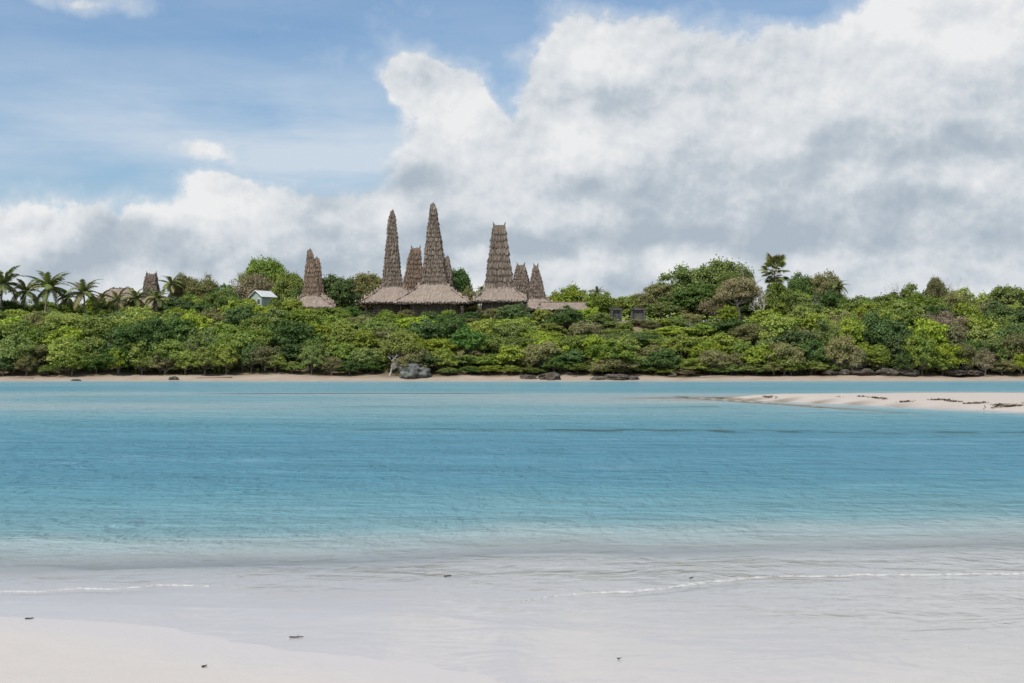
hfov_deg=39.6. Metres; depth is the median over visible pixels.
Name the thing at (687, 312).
shrub
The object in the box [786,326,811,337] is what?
tree
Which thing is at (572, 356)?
shrub
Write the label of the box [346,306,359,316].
shrub
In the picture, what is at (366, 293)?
tree
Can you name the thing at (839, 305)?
tree
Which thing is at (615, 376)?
rock
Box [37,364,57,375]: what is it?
shrub
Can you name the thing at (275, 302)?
shrub
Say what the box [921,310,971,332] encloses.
tree
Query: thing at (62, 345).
shrub
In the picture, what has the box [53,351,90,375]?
shrub
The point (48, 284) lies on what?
coconut palm
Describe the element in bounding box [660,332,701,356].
tree
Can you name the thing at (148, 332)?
tree
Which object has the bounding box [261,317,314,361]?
tree
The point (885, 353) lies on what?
shrub
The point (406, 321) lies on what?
tree
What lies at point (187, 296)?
tree
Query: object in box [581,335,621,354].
tree
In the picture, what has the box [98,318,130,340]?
tree
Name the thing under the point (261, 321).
tree
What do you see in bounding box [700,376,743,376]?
driftwood log
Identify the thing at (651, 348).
tree
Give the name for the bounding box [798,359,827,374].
shrub
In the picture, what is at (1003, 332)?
tree
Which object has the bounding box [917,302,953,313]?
shrub
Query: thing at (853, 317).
tree
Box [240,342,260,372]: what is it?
shrub
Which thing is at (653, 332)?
tree
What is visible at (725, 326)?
tree
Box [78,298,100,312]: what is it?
shrub
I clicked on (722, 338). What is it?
tree
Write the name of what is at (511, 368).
shrub
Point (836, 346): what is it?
bush
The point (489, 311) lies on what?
shrub
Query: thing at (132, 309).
shrub
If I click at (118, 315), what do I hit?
tree
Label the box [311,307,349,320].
shrub
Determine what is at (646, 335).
tree
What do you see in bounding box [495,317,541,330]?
tree
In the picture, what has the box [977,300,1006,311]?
tree
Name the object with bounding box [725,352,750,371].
shrub
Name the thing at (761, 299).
bare tree
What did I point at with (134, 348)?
shrub
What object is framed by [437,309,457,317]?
shrub
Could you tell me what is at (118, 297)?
coconut palm
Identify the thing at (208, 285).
tree
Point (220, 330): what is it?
tree
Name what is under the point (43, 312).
shrub
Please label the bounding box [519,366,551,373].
shrub
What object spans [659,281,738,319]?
tree
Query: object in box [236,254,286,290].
tree
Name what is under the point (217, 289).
tree
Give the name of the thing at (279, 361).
shrub
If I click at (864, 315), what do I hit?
tree
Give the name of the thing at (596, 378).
rock
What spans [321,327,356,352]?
tree
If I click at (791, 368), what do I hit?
shrub
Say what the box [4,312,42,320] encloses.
tree
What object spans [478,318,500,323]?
shrub
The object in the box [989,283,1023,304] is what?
tree
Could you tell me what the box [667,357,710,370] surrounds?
shrub
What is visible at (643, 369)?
shrub
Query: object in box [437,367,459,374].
shrub
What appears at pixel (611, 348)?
tree
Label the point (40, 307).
tree
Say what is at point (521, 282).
tower house
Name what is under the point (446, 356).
shrub
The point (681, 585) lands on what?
foam line
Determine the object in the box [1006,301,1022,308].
tree
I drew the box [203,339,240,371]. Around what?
shrub
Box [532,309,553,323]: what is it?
shrub
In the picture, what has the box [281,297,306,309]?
shrub
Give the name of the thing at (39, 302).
shrub
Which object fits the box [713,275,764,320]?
tree
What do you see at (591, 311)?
shrub
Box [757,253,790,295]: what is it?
fan palm
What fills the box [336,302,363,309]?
shrub
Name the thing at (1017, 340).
shrub
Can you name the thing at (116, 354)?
shrub
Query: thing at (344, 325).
tree
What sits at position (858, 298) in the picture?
tree
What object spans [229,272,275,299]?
tree
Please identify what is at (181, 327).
tree
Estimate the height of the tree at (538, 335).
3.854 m
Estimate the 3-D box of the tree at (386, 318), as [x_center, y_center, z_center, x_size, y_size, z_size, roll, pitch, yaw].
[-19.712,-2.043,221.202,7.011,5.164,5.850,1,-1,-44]
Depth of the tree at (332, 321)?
222.98 m
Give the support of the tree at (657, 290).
on the ground
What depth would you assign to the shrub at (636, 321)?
229.42 m
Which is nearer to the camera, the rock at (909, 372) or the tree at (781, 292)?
the rock at (909, 372)
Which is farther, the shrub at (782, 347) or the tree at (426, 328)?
the tree at (426, 328)
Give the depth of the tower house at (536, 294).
244.94 m
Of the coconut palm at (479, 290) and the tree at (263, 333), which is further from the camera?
the coconut palm at (479, 290)
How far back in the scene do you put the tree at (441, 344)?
208.40 m
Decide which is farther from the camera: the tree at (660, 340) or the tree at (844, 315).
the tree at (844, 315)
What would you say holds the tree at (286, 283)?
on the ground
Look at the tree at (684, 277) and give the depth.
252.16 m
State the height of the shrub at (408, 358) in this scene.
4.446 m
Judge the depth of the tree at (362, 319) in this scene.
223.55 m
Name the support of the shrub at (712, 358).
on the ground
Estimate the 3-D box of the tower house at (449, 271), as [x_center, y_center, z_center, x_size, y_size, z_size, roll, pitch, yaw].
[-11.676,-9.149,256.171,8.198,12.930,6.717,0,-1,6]
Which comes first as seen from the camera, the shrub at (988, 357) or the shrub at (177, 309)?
the shrub at (988, 357)
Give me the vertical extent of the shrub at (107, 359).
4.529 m
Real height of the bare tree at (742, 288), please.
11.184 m
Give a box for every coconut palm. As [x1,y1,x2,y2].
[0,265,26,307]
[8,278,48,309]
[23,270,73,314]
[57,290,74,305]
[62,279,103,313]
[94,289,111,303]
[102,286,131,311]
[120,287,152,307]
[141,288,169,314]
[155,274,183,297]
[474,283,485,309]
[587,286,606,295]
[826,280,848,297]
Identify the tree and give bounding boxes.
[0,309,13,320]
[0,316,20,324]
[0,317,47,342]
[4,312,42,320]
[20,323,63,363]
[21,308,56,330]
[25,302,57,311]
[39,324,85,346]
[40,312,92,331]
[43,310,65,321]
[74,317,112,339]
[78,334,109,354]
[81,313,109,326]
[96,325,135,350]
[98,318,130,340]
[101,309,129,321]
[110,309,161,327]
[110,316,183,368]
[126,308,161,318]
[150,313,176,324]
[159,296,195,313]
[159,311,183,318]
[165,315,198,341]
[167,272,197,299]
[178,290,201,301]
[180,273,220,298]
[181,307,213,334]
[182,325,220,350]
[196,307,234,326]
[197,292,230,311]
[204,321,241,337]
[206,283,236,295]
[216,282,237,297]
[221,329,237,348]
[224,303,259,328]
[224,329,260,369]
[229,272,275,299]
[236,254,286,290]
[238,310,273,331]
[246,324,278,347]
[256,306,294,327]
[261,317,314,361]
[270,270,304,301]
[278,308,322,326]
[284,330,329,346]
[288,285,302,298]
[307,321,331,341]
[312,317,357,335]
[320,315,348,325]
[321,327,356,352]
[322,273,360,307]
[346,314,375,324]
[348,270,381,298]
[348,328,380,352]
[352,318,405,336]
[355,286,374,313]
[371,312,403,327]
[371,328,397,361]
[376,330,424,373]
[388,354,401,375]
[394,315,436,328]
[403,316,449,339]
[404,330,430,352]
[424,338,460,353]
[430,312,467,325]
[435,315,466,339]
[446,325,486,354]
[452,267,474,292]
[457,285,478,312]
[466,318,504,337]
[477,333,514,356]
[489,321,536,340]
[495,303,536,318]
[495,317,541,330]
[506,334,537,348]
[517,329,564,339]
[519,335,569,354]
[538,323,568,333]
[543,303,585,328]
[546,289,558,301]
[551,281,595,301]
[554,334,585,353]
[566,320,604,335]
[573,333,598,340]
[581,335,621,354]
[583,339,640,372]
[584,290,614,316]
[594,331,650,345]
[596,328,633,335]
[615,332,640,359]
[620,332,659,351]
[631,344,675,358]
[632,328,668,336]
[633,282,683,316]
[639,334,683,346]
[645,300,683,317]
[654,261,720,314]
[654,325,696,336]
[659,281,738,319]
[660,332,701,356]
[685,341,734,356]
[687,323,716,336]
[692,254,763,318]
[695,332,743,345]
[696,296,731,321]
[703,316,749,335]
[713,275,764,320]
[714,269,752,308]
[714,304,739,321]
[725,339,755,358]
[726,323,772,345]
[734,301,759,319]
[735,266,762,314]
[749,290,770,310]
[753,336,783,347]
[754,312,798,339]
[757,291,768,309]
[761,280,793,311]
[765,300,792,315]
[769,328,822,353]
[779,315,809,330]
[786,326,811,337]
[787,270,816,294]
[789,292,816,306]
[790,300,824,313]
[792,289,811,301]
[800,312,830,330]
[809,268,843,297]
[811,287,847,310]
[812,318,838,347]
[815,297,846,313]
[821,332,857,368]
[825,298,855,312]
[827,310,862,320]
[827,313,864,334]
[833,316,866,348]
[845,294,873,314]
[850,300,881,311]
[855,309,905,345]
[861,306,883,321]
[871,289,903,306]
[872,324,915,348]
[874,306,903,330]
[879,296,906,309]
[891,305,926,316]
[896,326,937,374]
[897,306,931,332]
[899,282,924,297]
[903,291,944,311]
[906,316,949,347]
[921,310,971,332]
[922,284,948,302]
[924,303,958,323]
[925,274,946,304]
[935,321,968,345]
[938,293,985,309]
[944,275,962,295]
[947,286,975,303]
[950,300,984,320]
[957,313,1001,336]
[965,324,1003,344]
[972,290,989,303]
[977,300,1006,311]
[980,298,1020,324]
[984,285,1023,304]
[985,312,1022,329]
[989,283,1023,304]
[992,320,1023,347]
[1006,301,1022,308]
[1007,305,1023,324]
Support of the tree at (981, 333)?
on the ground
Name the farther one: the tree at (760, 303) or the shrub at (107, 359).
the tree at (760, 303)
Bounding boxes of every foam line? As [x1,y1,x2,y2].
[1,584,208,591]
[522,572,1023,601]
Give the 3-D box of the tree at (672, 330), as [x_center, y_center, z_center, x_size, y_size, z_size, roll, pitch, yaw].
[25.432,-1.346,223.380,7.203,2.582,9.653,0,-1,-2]
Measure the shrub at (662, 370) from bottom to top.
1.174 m
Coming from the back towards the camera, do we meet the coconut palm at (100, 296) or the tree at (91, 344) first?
the coconut palm at (100, 296)
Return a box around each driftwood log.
[3,377,33,377]
[197,376,231,377]
[283,375,329,377]
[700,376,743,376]
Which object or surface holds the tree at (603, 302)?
on the ground
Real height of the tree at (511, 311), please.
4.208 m
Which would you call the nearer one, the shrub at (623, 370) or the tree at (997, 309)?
the shrub at (623, 370)
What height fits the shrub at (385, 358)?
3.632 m
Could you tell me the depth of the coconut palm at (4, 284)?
239.98 m
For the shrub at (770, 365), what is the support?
on the ground
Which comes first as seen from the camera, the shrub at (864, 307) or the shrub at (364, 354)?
the shrub at (364, 354)
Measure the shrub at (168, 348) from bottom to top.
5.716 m
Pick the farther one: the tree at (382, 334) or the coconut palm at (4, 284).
the coconut palm at (4, 284)
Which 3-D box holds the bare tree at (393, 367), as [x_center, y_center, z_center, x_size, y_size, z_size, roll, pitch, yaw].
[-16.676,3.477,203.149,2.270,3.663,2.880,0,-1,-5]
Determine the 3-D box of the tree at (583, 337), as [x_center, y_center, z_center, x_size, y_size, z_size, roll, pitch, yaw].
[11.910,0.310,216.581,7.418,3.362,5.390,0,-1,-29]
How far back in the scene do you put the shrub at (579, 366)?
204.03 m
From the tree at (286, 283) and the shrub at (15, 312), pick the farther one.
the tree at (286, 283)
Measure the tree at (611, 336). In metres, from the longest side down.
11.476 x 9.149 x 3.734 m
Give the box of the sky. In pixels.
[0,0,1023,320]
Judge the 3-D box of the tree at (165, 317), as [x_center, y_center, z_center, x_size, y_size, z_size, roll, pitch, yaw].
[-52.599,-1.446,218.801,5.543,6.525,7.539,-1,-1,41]
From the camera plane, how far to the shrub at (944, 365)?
207.46 m
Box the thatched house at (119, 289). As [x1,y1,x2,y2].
[98,287,139,311]
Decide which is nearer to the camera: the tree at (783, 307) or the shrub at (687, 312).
the tree at (783, 307)
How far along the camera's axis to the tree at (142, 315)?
216.55 m
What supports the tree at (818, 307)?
on the ground
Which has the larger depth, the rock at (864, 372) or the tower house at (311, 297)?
the tower house at (311, 297)
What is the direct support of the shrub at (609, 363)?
on the ground
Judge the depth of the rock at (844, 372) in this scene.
204.77 m
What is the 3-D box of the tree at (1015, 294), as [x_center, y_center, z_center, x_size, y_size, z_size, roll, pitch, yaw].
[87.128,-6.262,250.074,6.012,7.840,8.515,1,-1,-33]
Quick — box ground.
[0,321,1023,682]
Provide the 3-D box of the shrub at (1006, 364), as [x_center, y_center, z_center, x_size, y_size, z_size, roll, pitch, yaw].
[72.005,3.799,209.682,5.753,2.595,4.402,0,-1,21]
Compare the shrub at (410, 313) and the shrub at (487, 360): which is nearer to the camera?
the shrub at (487, 360)
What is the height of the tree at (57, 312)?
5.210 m
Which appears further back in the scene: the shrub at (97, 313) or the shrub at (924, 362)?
the shrub at (97, 313)
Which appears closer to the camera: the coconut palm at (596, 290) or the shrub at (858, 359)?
the shrub at (858, 359)
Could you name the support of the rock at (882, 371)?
on the ground
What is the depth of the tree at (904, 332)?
210.41 m
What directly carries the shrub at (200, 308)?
on the ground
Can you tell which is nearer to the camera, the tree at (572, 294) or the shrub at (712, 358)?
the shrub at (712, 358)
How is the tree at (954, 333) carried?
on the ground
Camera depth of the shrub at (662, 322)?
229.68 m
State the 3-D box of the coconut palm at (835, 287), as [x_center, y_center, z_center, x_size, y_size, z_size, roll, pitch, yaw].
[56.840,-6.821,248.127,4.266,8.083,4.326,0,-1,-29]
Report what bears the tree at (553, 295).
on the ground
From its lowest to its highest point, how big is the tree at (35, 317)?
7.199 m
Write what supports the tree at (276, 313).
on the ground
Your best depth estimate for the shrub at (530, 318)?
227.40 m
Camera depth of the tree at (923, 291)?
253.54 m
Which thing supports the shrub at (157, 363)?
on the ground
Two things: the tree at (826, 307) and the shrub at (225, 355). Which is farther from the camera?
the tree at (826, 307)
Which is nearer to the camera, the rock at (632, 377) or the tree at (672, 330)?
the rock at (632, 377)
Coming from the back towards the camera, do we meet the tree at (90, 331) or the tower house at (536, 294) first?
the tower house at (536, 294)
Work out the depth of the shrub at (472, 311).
259.00 m
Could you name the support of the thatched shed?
on the ground
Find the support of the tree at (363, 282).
on the ground
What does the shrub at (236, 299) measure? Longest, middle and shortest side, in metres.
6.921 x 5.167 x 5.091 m
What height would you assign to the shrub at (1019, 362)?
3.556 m
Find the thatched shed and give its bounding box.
[535,302,588,321]
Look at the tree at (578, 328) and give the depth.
221.18 m
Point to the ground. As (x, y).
(432, 629)
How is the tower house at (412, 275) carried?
on the ground
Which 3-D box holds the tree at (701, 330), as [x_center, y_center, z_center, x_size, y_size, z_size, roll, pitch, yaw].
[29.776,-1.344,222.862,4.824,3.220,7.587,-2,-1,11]
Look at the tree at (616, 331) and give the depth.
222.36 m
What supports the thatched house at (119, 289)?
on the ground
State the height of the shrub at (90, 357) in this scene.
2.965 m
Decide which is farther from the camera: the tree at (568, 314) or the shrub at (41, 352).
the tree at (568, 314)
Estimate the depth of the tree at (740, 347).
208.76 m
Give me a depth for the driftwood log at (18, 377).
201.50 m
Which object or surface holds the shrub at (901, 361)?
on the ground
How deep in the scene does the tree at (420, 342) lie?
209.85 m
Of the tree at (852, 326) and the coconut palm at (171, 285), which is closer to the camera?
the tree at (852, 326)
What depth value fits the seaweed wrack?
82.50 m
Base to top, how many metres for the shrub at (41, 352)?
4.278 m
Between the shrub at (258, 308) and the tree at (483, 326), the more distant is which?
the shrub at (258, 308)
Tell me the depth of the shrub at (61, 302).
241.31 m
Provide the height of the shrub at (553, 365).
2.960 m
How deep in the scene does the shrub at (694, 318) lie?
232.67 m
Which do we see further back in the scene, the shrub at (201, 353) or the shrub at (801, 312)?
the shrub at (801, 312)
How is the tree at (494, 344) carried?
on the ground
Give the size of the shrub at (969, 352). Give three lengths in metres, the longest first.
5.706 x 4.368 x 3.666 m
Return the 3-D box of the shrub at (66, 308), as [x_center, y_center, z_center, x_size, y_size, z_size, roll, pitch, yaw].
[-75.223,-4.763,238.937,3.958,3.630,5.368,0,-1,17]
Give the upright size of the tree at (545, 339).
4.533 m
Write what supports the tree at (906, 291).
on the ground
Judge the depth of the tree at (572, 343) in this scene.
209.58 m
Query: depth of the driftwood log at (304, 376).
202.00 m
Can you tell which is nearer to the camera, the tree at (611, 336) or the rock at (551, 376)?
the rock at (551, 376)
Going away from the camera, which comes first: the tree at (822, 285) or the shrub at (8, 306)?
the shrub at (8, 306)
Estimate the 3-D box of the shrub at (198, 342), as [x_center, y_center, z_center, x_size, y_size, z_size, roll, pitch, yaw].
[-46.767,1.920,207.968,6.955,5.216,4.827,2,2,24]
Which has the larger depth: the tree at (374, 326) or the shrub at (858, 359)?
the tree at (374, 326)
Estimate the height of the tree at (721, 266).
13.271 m
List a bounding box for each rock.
[168,376,179,379]
[520,374,537,378]
[538,372,560,379]
[590,376,604,379]
[602,374,629,379]
[628,375,639,379]
[821,370,838,374]
[838,369,851,374]
[848,368,878,375]
[875,367,899,375]
[894,368,918,375]
[943,369,970,376]
[966,369,983,375]
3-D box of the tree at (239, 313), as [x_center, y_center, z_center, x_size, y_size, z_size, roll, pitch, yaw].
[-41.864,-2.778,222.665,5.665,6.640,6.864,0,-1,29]
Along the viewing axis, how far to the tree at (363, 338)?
208.82 m
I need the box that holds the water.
[0,380,1023,660]
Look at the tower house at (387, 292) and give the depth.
239.75 m
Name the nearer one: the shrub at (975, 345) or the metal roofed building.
the shrub at (975, 345)
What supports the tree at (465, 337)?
on the ground
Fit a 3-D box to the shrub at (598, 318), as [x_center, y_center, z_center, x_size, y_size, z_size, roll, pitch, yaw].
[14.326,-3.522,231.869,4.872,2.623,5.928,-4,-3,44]
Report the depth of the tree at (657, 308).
241.38 m
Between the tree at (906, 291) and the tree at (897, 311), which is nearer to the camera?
the tree at (897, 311)
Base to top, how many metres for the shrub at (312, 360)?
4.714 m
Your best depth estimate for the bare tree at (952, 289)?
251.45 m
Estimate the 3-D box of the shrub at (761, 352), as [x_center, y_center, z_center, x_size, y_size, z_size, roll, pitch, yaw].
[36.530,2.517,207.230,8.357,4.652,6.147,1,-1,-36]
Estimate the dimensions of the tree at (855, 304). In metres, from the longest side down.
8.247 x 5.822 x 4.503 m
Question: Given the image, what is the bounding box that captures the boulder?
[398,362,431,378]
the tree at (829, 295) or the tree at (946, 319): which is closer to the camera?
the tree at (946, 319)
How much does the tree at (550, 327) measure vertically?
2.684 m
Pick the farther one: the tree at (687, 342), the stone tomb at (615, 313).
the stone tomb at (615, 313)
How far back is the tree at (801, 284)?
250.71 m
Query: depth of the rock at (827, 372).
204.67 m
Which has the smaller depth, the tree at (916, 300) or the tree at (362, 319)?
the tree at (362, 319)
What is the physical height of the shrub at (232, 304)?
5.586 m
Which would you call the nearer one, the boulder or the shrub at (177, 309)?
the boulder
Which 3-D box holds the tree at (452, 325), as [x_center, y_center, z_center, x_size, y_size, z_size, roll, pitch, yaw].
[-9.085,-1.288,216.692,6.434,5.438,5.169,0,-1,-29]
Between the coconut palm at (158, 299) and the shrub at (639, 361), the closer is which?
the shrub at (639, 361)
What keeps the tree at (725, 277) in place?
on the ground
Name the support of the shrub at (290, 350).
on the ground
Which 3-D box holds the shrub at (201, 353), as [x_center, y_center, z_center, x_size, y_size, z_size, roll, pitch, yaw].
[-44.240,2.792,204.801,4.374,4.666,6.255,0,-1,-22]
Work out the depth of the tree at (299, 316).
220.85 m
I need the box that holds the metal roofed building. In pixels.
[249,290,277,307]
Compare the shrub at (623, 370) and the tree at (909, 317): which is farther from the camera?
the tree at (909, 317)
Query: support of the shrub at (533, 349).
on the ground
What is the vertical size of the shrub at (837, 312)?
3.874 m
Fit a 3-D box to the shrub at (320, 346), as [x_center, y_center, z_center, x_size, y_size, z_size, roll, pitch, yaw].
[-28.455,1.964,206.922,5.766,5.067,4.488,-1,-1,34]
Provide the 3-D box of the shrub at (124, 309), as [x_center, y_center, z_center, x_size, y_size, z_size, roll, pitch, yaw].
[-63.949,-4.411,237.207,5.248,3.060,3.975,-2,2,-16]
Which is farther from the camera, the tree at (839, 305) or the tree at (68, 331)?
the tree at (839, 305)
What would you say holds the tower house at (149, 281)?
on the ground
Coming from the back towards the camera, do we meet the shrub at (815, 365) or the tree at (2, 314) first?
the tree at (2, 314)
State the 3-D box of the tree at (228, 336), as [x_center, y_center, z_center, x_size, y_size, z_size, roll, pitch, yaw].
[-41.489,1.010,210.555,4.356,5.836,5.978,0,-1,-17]
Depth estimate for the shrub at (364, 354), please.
205.89 m
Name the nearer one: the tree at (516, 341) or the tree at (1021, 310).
the tree at (516, 341)
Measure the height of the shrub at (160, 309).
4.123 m
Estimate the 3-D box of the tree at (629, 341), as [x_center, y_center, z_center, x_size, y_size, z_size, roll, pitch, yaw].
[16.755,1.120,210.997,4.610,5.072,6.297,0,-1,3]
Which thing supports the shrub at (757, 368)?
on the ground
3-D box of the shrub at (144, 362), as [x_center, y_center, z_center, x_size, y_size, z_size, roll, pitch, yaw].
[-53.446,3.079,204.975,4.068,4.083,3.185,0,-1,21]
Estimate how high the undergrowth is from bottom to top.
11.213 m
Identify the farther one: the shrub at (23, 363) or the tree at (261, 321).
the tree at (261, 321)
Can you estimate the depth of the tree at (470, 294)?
257.54 m
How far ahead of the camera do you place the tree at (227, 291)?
244.75 m
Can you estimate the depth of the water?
32.94 m
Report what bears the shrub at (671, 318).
on the ground
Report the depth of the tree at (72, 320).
216.38 m
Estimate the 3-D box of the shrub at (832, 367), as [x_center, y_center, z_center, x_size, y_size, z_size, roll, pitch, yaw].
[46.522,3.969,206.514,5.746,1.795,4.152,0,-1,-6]
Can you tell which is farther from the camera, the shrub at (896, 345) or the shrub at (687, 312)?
the shrub at (687, 312)
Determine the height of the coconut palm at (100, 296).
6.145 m
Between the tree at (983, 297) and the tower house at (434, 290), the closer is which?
the tower house at (434, 290)
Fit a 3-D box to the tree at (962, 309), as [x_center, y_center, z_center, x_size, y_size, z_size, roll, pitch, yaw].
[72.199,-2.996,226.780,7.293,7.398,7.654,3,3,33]
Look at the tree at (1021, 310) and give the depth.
229.41 m
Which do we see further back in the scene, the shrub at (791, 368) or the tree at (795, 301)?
the tree at (795, 301)
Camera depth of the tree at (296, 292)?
245.07 m
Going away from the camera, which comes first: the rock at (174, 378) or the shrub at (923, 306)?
the rock at (174, 378)
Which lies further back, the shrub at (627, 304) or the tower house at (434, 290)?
the shrub at (627, 304)
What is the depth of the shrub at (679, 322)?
230.48 m
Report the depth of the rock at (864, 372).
204.57 m
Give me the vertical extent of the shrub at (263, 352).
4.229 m
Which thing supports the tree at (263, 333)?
on the ground
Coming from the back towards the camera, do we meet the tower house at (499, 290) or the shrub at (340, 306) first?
the shrub at (340, 306)
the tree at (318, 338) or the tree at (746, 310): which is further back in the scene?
the tree at (746, 310)
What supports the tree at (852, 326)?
on the ground
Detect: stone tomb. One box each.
[610,308,621,320]
[630,308,645,319]
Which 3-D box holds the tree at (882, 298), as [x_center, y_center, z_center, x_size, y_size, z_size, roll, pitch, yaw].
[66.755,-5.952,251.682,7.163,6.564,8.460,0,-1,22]
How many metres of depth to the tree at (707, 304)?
239.28 m
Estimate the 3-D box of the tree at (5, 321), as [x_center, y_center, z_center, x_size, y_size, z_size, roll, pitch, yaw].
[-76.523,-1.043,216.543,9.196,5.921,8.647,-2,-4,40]
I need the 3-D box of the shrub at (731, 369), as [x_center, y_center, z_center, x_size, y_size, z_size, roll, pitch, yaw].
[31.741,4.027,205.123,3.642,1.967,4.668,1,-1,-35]
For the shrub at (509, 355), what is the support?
on the ground
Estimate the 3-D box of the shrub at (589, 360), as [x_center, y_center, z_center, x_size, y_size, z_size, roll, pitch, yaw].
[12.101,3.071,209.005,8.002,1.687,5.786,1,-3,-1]
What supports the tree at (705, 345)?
on the ground
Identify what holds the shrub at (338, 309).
on the ground
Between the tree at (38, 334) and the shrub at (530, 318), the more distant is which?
the shrub at (530, 318)
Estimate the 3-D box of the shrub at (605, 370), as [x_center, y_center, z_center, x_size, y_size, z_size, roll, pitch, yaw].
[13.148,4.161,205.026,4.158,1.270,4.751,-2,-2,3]
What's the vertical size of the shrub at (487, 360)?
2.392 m
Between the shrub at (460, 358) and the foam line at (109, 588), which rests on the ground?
the shrub at (460, 358)
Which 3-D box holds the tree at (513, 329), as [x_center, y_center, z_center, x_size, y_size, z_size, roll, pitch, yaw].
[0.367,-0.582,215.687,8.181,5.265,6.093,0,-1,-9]
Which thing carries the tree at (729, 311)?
on the ground
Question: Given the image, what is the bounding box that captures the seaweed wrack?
[763,395,1023,407]
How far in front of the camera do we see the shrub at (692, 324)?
228.26 m
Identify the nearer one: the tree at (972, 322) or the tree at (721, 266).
the tree at (972, 322)
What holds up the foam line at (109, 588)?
on the water
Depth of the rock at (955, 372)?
207.20 m
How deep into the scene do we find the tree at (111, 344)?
208.75 m
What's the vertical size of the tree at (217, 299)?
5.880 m
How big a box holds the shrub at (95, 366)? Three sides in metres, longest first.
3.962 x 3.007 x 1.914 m
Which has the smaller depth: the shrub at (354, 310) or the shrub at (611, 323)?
the shrub at (611, 323)
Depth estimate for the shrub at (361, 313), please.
232.50 m
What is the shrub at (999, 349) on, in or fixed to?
on the ground
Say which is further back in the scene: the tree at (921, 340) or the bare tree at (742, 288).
the bare tree at (742, 288)
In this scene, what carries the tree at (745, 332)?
on the ground
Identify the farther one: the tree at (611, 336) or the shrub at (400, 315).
the shrub at (400, 315)
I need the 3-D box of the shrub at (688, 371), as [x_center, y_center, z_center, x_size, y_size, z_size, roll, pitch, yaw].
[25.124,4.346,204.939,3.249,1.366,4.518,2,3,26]
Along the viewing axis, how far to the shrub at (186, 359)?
204.22 m
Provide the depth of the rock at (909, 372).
205.19 m
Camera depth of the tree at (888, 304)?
243.41 m
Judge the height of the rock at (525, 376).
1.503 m
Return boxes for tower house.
[126,271,165,311]
[297,248,337,309]
[315,257,334,303]
[359,210,409,315]
[393,202,474,316]
[403,245,422,291]
[445,255,462,313]
[471,222,528,314]
[513,263,529,296]
[518,263,552,314]
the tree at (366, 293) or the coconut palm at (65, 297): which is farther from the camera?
the tree at (366, 293)
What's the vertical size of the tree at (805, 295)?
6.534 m
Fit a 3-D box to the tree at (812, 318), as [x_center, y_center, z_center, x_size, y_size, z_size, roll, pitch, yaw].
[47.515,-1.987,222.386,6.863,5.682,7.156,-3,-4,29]
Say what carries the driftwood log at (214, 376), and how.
on the ground
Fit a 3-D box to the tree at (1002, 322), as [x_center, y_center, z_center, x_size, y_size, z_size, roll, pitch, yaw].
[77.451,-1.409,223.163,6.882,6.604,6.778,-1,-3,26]
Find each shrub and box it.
[0,300,28,313]
[0,331,38,371]
[0,358,15,375]
[4,309,30,316]
[11,354,40,375]
[19,298,58,310]
[23,343,49,367]
[36,307,62,315]
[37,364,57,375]
[46,334,86,371]
[52,304,79,313]
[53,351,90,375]
[58,299,75,313]
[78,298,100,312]
[82,350,103,364]
[83,309,110,316]
[86,362,109,372]
[91,298,120,313]
[92,345,136,373]
[107,345,126,374]
[118,306,129,311]
[123,339,153,371]
[124,306,159,320]
[129,349,154,374]
[147,337,188,371]
[148,354,181,374]
[155,303,166,315]
[162,307,188,315]
[173,349,197,374]
[177,338,207,369]
[187,302,216,315]
[191,345,219,374]
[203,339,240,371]
[210,342,239,374]
[217,300,265,315]
[222,295,244,305]
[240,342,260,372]
[243,297,257,304]
[249,344,283,370]
[251,305,274,316]
[264,354,287,371]
[267,297,281,306]
[273,341,307,360]
[279,300,300,312]
[279,361,303,372]
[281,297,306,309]
[296,338,332,369]
[297,344,323,373]
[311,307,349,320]
[318,356,342,375]
[323,339,359,367]
[332,307,350,317]
[335,360,365,374]
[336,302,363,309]
[345,346,384,370]
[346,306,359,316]
[355,310,374,318]
[358,361,384,372]
[372,308,393,317]
[376,312,406,318]
[379,350,406,366]
[393,348,433,367]
[397,309,417,317]
[400,351,442,366]
[418,311,438,319]
[429,348,458,368]
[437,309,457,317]
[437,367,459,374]
[452,354,479,366]
[457,366,482,373]
[460,307,483,317]
[462,311,481,318]
[466,318,480,322]
[466,353,499,365]
[476,365,502,373]
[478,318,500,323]
[481,307,503,318]
[493,345,529,364]
[502,365,519,373]
[513,314,538,324]
[519,339,566,368]
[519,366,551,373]
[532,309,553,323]
[540,355,564,371]
[556,350,587,365]
[564,362,589,373]
[570,358,598,364]
[577,306,598,322]
[584,312,618,324]
[588,357,638,373]
[591,368,616,373]
[603,293,649,319]
[604,321,620,327]
[613,367,632,373]
[617,321,632,328]
[627,318,644,325]
[627,355,651,366]
[631,366,658,373]
[641,319,661,328]
[641,348,683,373]
[649,368,678,374]
[654,319,670,324]
[666,316,684,322]
[667,318,689,325]
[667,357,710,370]
[671,307,709,318]
[676,322,710,327]
[676,369,696,375]
[679,313,704,322]
[696,348,731,373]
[698,366,724,373]
[718,364,747,374]
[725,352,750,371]
[739,363,774,374]
[740,343,777,363]
[746,309,783,323]
[763,362,783,375]
[764,340,808,374]
[774,355,811,375]
[786,305,816,324]
[796,336,830,372]
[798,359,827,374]
[815,363,849,370]
[819,308,856,320]
[843,346,870,368]
[849,303,891,320]
[849,342,886,367]
[868,344,892,368]
[885,334,909,369]
[890,299,923,316]
[891,353,915,370]
[911,344,931,375]
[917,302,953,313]
[925,354,958,375]
[936,341,969,369]
[950,339,993,369]
[953,340,982,369]
[966,347,996,375]
[979,336,1014,371]
[987,359,1020,374]
[1003,332,1023,369]
[1010,353,1023,374]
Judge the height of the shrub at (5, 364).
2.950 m
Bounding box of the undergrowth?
[1,311,1023,373]
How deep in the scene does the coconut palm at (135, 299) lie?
238.97 m

